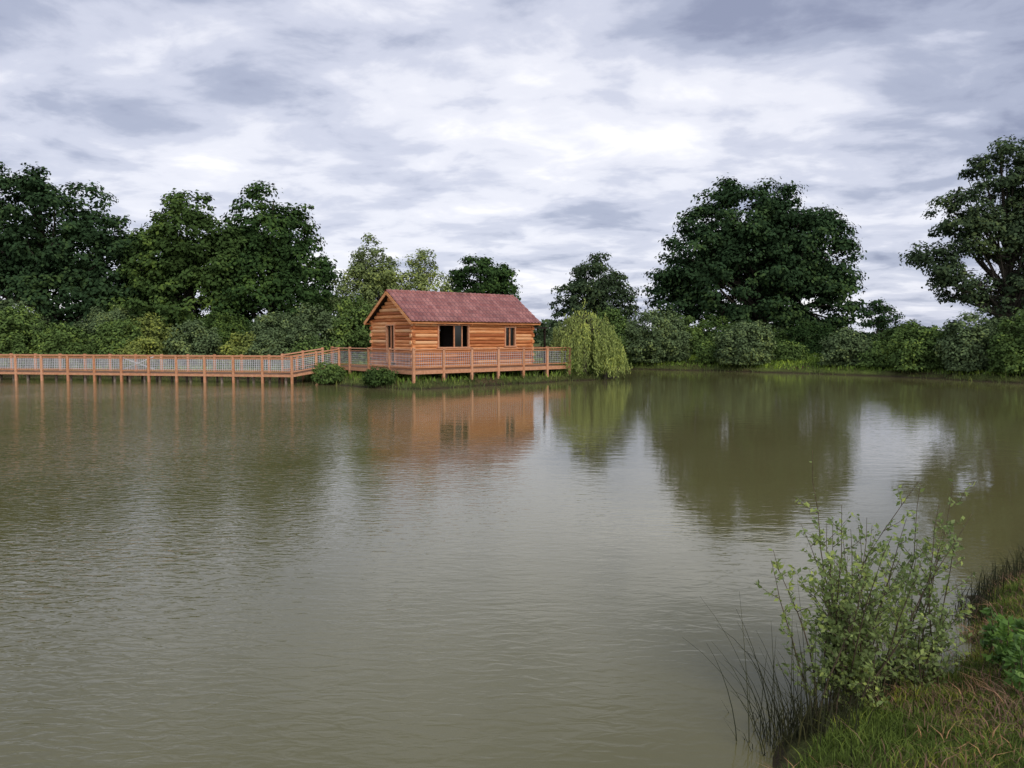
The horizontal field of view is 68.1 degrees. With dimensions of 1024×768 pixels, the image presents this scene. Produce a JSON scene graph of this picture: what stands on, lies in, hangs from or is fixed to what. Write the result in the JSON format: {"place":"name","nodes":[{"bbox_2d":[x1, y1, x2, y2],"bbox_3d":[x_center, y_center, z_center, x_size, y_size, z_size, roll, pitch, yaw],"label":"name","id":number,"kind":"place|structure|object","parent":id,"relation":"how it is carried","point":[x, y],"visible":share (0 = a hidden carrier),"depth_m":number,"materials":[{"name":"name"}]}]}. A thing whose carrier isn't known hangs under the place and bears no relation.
{"place":"outdoors","nodes":[
{"label":"outdoors","id":0,"kind":"place"},
{"bbox_2d":[0,369,1023,767],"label":"pond water","id":1,"kind":"structure","parent":0,"point":[214,573],"depth_m":8.78,"materials":[{"name":"liquid"}]},
{"bbox_2d":[0,0,1023,333],"label":"sky","id":2,"kind":"structure","parent":0,"point":[538,138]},
{"bbox_2d":[3,338,1023,767],"bbox_3d":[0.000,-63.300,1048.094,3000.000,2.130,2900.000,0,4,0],"label":"ground","id":3,"kind":"structure","parent":0,"point":[779,758],"depth_m":6.73,"materials":[{"name":"green plant"}]},
{"bbox_2d":[0,303,50,367],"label":"shrub","id":4,"kind":"object","parent":3,"relation":"on","point":[16,338],"visible":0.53,"depth_m":48.94,"materials":[{"name":"green plant"}]},
{"bbox_2d":[0,297,53,334],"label":"willow shrub","id":5,"kind":"object","parent":3,"relation":"on","point":[7,302],"visible":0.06,"depth_m":53.59,"materials":[{"name":"green plant"}]},
{"bbox_2d":[28,320,96,365],"bbox_3d":[-29.473,-2.479,49.974,4.356,3.458,4.029,0,4,0],"label":"shrub","id":6,"kind":"object","parent":3,"relation":"on","point":[62,339],"visible":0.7,"depth_m":49.03,"materials":[{"name":"green plant"}]},
{"bbox_2d":[0,161,163,328],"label":"oak tree","id":7,"kind":"object","parent":3,"relation":"on","point":[34,258],"visible":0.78,"depth_m":58.62,"materials":[{"name":"green plant"}]},
{"bbox_2d":[71,305,148,358],"bbox_3d":[-30.206,-3.595,56.826,6.956,4.804,6.302,0,4,0],"label":"willow shrub","id":8,"kind":"object","parent":3,"relation":"on","point":[96,316],"visible":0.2,"depth_m":55.41,"materials":[{"name":"green plant"}]},
{"bbox_2d":[88,317,145,365],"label":"shrub","id":9,"kind":"object","parent":3,"relation":"on","point":[109,337],"visible":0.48,"depth_m":48.91,"materials":[{"name":"green plant"}]},
{"bbox_2d":[115,336,167,367],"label":"shrub","id":10,"kind":"object","parent":3,"relation":"on","point":[144,346],"visible":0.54,"depth_m":47.90,"materials":[{"name":"green plant"}]},
{"bbox_2d":[119,312,180,360],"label":"shrub","id":11,"kind":"object","parent":3,"relation":"on","point":[150,326],"visible":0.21,"depth_m":51.90,"materials":[{"name":"green plant"}]},
{"bbox_2d":[112,228,207,327],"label":"oak tree","id":12,"kind":"object","parent":3,"relation":"on","point":[154,271],"visible":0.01,"depth_m":68.56,"materials":[{"name":"green plant"}]},
{"bbox_2d":[0,347,340,383],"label":"boardwalk","id":13,"kind":"structure","parent":3,"relation":"on","point":[148,372],"depth_m":41.93,"materials":[{"name":"wood"}]},
{"bbox_2d":[107,188,269,334],"bbox_3d":[-25.408,-8.694,60.159,12.587,13.485,9.450,0,4,0],"label":"oak tree","id":14,"kind":"object","parent":3,"relation":"on","point":[181,268],"visible":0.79,"depth_m":58.33,"materials":[{"name":"green plant"}]},
{"bbox_2d":[163,316,222,364],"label":"willow shrub","id":15,"kind":"object","parent":3,"relation":"on","point":[194,332],"visible":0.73,"depth_m":49.11,"materials":[{"name":"green plant"}]},
{"bbox_2d":[180,309,261,345],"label":"shrub","id":16,"kind":"object","parent":3,"relation":"on","point":[228,327],"visible":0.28,"depth_m":55.70,"materials":[{"name":"green plant"}]},
{"bbox_2d":[215,329,257,365],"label":"shrub","id":17,"kind":"object","parent":3,"relation":"on","point":[233,347],"visible":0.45,"depth_m":48.65,"materials":[{"name":"green plant"}]},
{"bbox_2d":[243,326,292,365],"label":"willow shrub","id":18,"kind":"object","parent":3,"relation":"on","point":[259,347],"visible":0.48,"depth_m":47.70,"materials":[{"name":"green plant"}]},
{"bbox_2d":[240,310,298,348],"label":"willow shrub","id":19,"kind":"object","parent":3,"relation":"on","point":[269,321],"visible":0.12,"depth_m":55.11,"materials":[{"name":"green plant"}]},
{"bbox_2d":[202,180,344,329],"bbox_3d":[-19.488,-9.284,61.511,12.224,14.527,9.716,0,4,0],"label":"oak tree","id":20,"kind":"object","parent":3,"relation":"on","point":[283,261],"visible":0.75,"depth_m":59.92,"materials":[{"name":"green plant"}]},
{"bbox_2d":[285,332,330,368],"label":"shrub","id":21,"kind":"object","parent":3,"relation":"on","point":[305,345],"visible":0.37,"depth_m":45.31,"materials":[{"name":"green plant"}]},
{"bbox_2d":[277,302,347,360],"bbox_3d":[-12.892,-3.207,49.381,4.843,4.249,4.289,0,4,0],"label":"willow shrub","id":22,"kind":"object","parent":3,"relation":"on","point":[303,328],"visible":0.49,"depth_m":48.52,"materials":[{"name":"green plant"}]},
{"bbox_2d":[311,362,346,383],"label":"shrub","id":23,"kind":"object","parent":3,"relation":"on","point":[322,375],"visible":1,"depth_m":39.05,"materials":[{"name":"green plant"}]},
{"bbox_2d":[321,294,385,362],"bbox_3d":[-10.315,-3.538,49.878,4.621,4.683,4.306,0,4,0],"label":"shrub","id":24,"kind":"object","parent":3,"relation":"on","point":[358,337],"visible":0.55,"depth_m":48.82,"materials":[{"name":"green plant"}]},
{"bbox_2d":[324,233,412,330],"bbox_3d":[-10.307,-6.307,55.781,6.708,9.332,5.091,0,4,0],"label":"birch tree","id":25,"kind":"object","parent":3,"relation":"on","point":[372,285],"visible":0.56,"depth_m":54.63,"materials":[{"name":"green plant"}]},
{"bbox_2d":[359,366,398,385],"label":"shrub","id":26,"kind":"object","parent":3,"relation":"on","point":[375,376],"visible":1,"depth_m":36.54,"materials":[{"name":"green plant"}]},
{"bbox_2d":[402,247,455,291],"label":"birch tree","id":27,"kind":"object","parent":3,"relation":"on","point":[419,278],"visible":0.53,"depth_m":55.97,"materials":[{"name":"green plant"}]},
{"bbox_2d":[331,346,570,382],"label":"wooden deck","id":28,"kind":"structure","parent":3,"relation":"on","point":[546,366],"depth_m":39.62,"materials":[{"name":"wood"}]},
{"bbox_2d":[364,289,547,368],"bbox_3d":[-2.664,-3.015,42.481,10.114,4.204,4.781,-3,5,-40],"label":"log cabin","id":29,"kind":"object","parent":28,"relation":"on","point":[403,319],"visible":0.99,"depth_m":40.34,"materials":[{"name":"brown wood"}]},
{"bbox_2d":[385,324,395,362],"bbox_3d":[-6.308,-2.111,39.442,0.170,1.970,0.940,-3,5,-40],"label":"door","id":30,"kind":"structure","parent":29,"relation":"in","point":[391,327],"depth_m":39.44,"materials":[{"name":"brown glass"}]},
{"bbox_2d":[503,327,516,346],"bbox_3d":[-0.115,-2.621,41.984,0.900,1.110,0.170,-3,5,-40],"label":"small window","id":31,"kind":"structure","parent":29,"relation":"in","point":[509,332],"depth_m":42.03,"materials":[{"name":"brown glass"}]},
{"bbox_2d":[441,253,522,300],"bbox_3d":[-2.685,-6.785,65.663,7.292,8.983,5.581,0,4,0],"label":"lime tree","id":32,"kind":"object","parent":3,"relation":"on","point":[492,279],"visible":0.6,"depth_m":64.30,"materials":[{"name":"green plant"}]},
{"bbox_2d":[1,351,1023,384],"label":"meadow grass","id":33,"kind":"structure","parent":3,"relation":"on","point":[812,360],"depth_m":47.54,"materials":[{"name":"green plant"}]},
{"bbox_2d":[3,362,1023,389],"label":"bank grass","id":34,"kind":"structure","parent":3,"relation":"on","point":[601,377],"depth_m":42.21,"materials":[{"name":"green plant"}]},
{"bbox_2d":[68,313,996,343],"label":"distant treeline","id":35,"kind":"object","parent":3,"relation":"on","point":[538,336],"visible":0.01,"depth_m":174.01,"materials":[{"name":"green plant"}]},
{"bbox_2d":[537,319,586,358],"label":"willow shrub","id":36,"kind":"object","parent":3,"relation":"on","point":[549,336],"visible":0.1,"depth_m":57.14,"materials":[{"name":"green plant"}]},
{"bbox_2d":[549,299,626,378],"bbox_3d":[4.136,-2.605,44.106,4.456,4.839,4.218,3,5,42],"label":"weeping willow tree","id":37,"kind":"object","parent":3,"relation":"on","point":[579,336],"visible":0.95,"depth_m":43.34,"materials":[{"name":"green plant"}]},
{"bbox_2d":[547,251,641,328],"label":"lime tree","id":38,"kind":"object","parent":3,"relation":"on","point":[596,295],"visible":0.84,"depth_m":69.50,"materials":[{"name":"green plant"}]},
{"bbox_2d":[574,326,632,378],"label":"weeping willow tree","id":39,"kind":"object","parent":3,"relation":"on","point":[619,355],"visible":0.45,"depth_m":44.31,"materials":[{"name":"green plant"}]},
{"bbox_2d":[591,306,633,342],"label":"shrub","id":40,"kind":"object","parent":3,"relation":"on","point":[614,315],"visible":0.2,"depth_m":59.01,"materials":[{"name":"green plant"}]},
{"bbox_2d":[611,320,643,363],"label":"shrub","id":41,"kind":"object","parent":3,"relation":"on","point":[630,360],"visible":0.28,"depth_m":58.51,"materials":[{"name":"green plant"}]},
{"bbox_2d":[619,305,692,362],"bbox_3d":[10.937,-3.747,58.729,5.335,4.710,5.506,-3,5,-42],"label":"willow shrub","id":42,"kind":"object","parent":3,"relation":"on","point":[667,340],"visible":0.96,"depth_m":57.67,"materials":[{"name":"green plant"}]},
{"bbox_2d":[652,313,713,355],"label":"shrub","id":43,"kind":"object","parent":3,"relation":"on","point":[695,330],"visible":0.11,"depth_m":63.13,"materials":[{"name":"green plant"}]},
{"bbox_2d":[692,340,719,362],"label":"shrub","id":44,"kind":"object","parent":3,"relation":"on","point":[704,352],"visible":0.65,"depth_m":56.48,"materials":[{"name":"green plant"}]},
{"bbox_2d":[693,314,738,353],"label":"shrub","id":45,"kind":"object","parent":3,"relation":"on","point":[708,325],"visible":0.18,"depth_m":64.80,"materials":[{"name":"green plant"}]},
{"bbox_2d":[710,318,779,364],"bbox_3d":[16.877,-2.791,54.717,4.634,3.971,4.344,-1,4,-19],"label":"willow shrub","id":46,"kind":"object","parent":3,"relation":"on","point":[749,344],"visible":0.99,"depth_m":53.73,"materials":[{"name":"green plant"}]},
{"bbox_2d":[635,172,870,335],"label":"great oak tree","id":47,"kind":"object","parent":3,"relation":"on","point":[770,276],"visible":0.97,"depth_m":68.01,"materials":[{"name":"green plant"}]},
{"bbox_2d":[737,322,787,353],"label":"shrub","id":48,"kind":"object","parent":3,"relation":"on","point":[776,338],"visible":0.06,"depth_m":65.34,"materials":[{"name":"green plant"}]},
{"bbox_2d":[768,338,809,360],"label":"shrub","id":49,"kind":"object","parent":3,"relation":"on","point":[784,351],"visible":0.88,"depth_m":55.61,"materials":[{"name":"green plant"}]},
{"bbox_2d":[686,579,900,755],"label":"rush stems","id":50,"kind":"object","parent":3,"relation":"on","point":[780,694],"visible":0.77,"depth_m":4.70,"materials":[{"name":"green plant"}]},
{"bbox_2d":[780,319,839,354],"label":"shrub","id":51,"kind":"object","parent":3,"relation":"on","point":[804,333],"visible":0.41,"depth_m":64.80,"materials":[{"name":"green plant"}]},
{"bbox_2d":[722,658,916,762],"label":"rushes","id":52,"kind":"object","parent":3,"relation":"on","point":[785,735],"visible":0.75,"depth_m":4.56,"materials":[{"name":"green plant"}]},
{"bbox_2d":[754,549,900,715],"bbox_3d":[2.016,1.581,4.878,0.890,1.105,0.581,1,4,18],"label":"sapling willow","id":53,"kind":"object","parent":3,"relation":"on","point":[835,655],"visible":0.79,"depth_m":4.83,"materials":[{"name":"green plant"}]},
{"bbox_2d":[813,327,876,365],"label":"willow shrub","id":54,"kind":"object","parent":3,"relation":"on","point":[842,348],"visible":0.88,"depth_m":50.56,"materials":[{"name":"green plant"}]},
{"bbox_2d":[752,625,966,767],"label":"rushes","id":55,"kind":"object","parent":3,"relation":"on","point":[890,680],"visible":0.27,"depth_m":4.86,"materials":[{"name":"green plant"}]},
{"bbox_2d":[854,340,895,367],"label":"shrub","id":56,"kind":"object","parent":3,"relation":"on","point":[877,357],"visible":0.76,"depth_m":48.83,"materials":[{"name":"green plant"}]},
{"bbox_2d":[858,297,904,337],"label":"tree","id":57,"kind":"object","parent":3,"relation":"on","point":[880,321],"visible":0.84,"depth_m":91.14,"materials":[{"name":"green plant"}]},
{"bbox_2d":[794,450,971,706],"bbox_3d":[2.295,1.303,4.905,1.022,1.690,1.159,0,4,0],"label":"sapling willow","id":58,"kind":"object","parent":3,"relation":"on","point":[830,587],"visible":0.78,"depth_m":4.85,"materials":[{"name":"green plant"}]},
{"bbox_2d":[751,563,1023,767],"bbox_3d":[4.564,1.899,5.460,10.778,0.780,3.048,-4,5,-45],"label":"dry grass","id":59,"kind":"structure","parent":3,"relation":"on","point":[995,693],"depth_m":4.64,"materials":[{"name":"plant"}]},
{"bbox_2d":[781,568,1023,767],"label":"grass","id":60,"kind":"structure","parent":3,"relation":"on","point":[897,741],"depth_m":4.36,"materials":[{"name":"green plant"}]},
{"bbox_2d":[866,319,940,358],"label":"shrub","id":61,"kind":"object","parent":3,"relation":"on","point":[886,334],"visible":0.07,"depth_m":53.48,"materials":[{"name":"green plant"}]},
{"bbox_2d":[838,478,983,692],"bbox_3d":[2.770,1.405,5.256,0.730,1.543,1.013,-1,4,-17],"label":"sapling willow","id":62,"kind":"object","parent":3,"relation":"on","point":[933,647],"visible":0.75,"depth_m":5.17,"materials":[{"name":"green plant"}]},
{"bbox_2d":[882,320,944,370],"bbox_3d":[25.343,-2.260,47.276,4.143,3.470,4.109,0,4,0],"label":"shrub","id":63,"kind":"object","parent":3,"relation":"on","point":[914,349],"visible":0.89,"depth_m":46.34,"materials":[{"name":"green plant"}]},
{"bbox_2d":[889,323,948,336],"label":"shrub","id":64,"kind":"object","parent":3,"relation":"on","point":[928,327],"visible":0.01,"depth_m":58.65,"materials":[{"name":"green plant"}]},
{"bbox_2d":[898,134,1023,331],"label":"ash tree","id":65,"kind":"object","parent":3,"relation":"on","point":[1004,221],"visible":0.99,"depth_m":47.84,"materials":[{"name":"green plant"}]},
{"bbox_2d":[932,302,1012,372],"bbox_3d":[27.306,-2.664,44.474,4.751,4.353,3.785,0,4,0],"label":"willow shrub","id":66,"kind":"object","parent":3,"relation":"on","point":[959,351],"visible":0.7,"depth_m":43.73,"materials":[{"name":"green plant"}]},
{"bbox_2d":[945,541,1023,630],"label":"rushes","id":67,"kind":"object","parent":3,"relation":"on","point":[1014,572],"visible":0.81,"depth_m":7.18,"materials":[{"name":"green plant"}]},
{"bbox_2d":[979,606,1020,654],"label":"bank weed","id":68,"kind":"object","parent":3,"relation":"on","point":[986,636],"visible":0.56,"depth_m":5.60,"materials":[{"name":"green plant"}]},
{"bbox_2d":[981,613,1023,669],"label":"bank weed","id":69,"kind":"object","parent":3,"relation":"on","point":[998,659],"visible":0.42,"depth_m":5.26,"materials":[{"name":"green plant"}]},
{"bbox_2d":[983,307,1023,373],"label":"shrub","id":70,"kind":"object","parent":3,"relation":"on","point":[1007,354],"visible":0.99,"depth_m":41.38,"materials":[{"name":"green plant"}]},
{"bbox_2d":[996,615,1023,696],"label":"bank weed","id":71,"kind":"object","parent":3,"relation":"on","point":[1015,659],"visible":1,"depth_m":4.85,"materials":[{"name":"green plant"}]},
{"bbox_2d":[1010,309,1023,335],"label":"willow shrub","id":72,"kind":"object","parent":3,"relation":"on","point":[1015,319],"visible":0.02,"depth_m":44.37,"materials":[{"name":"green plant"}]}
]}

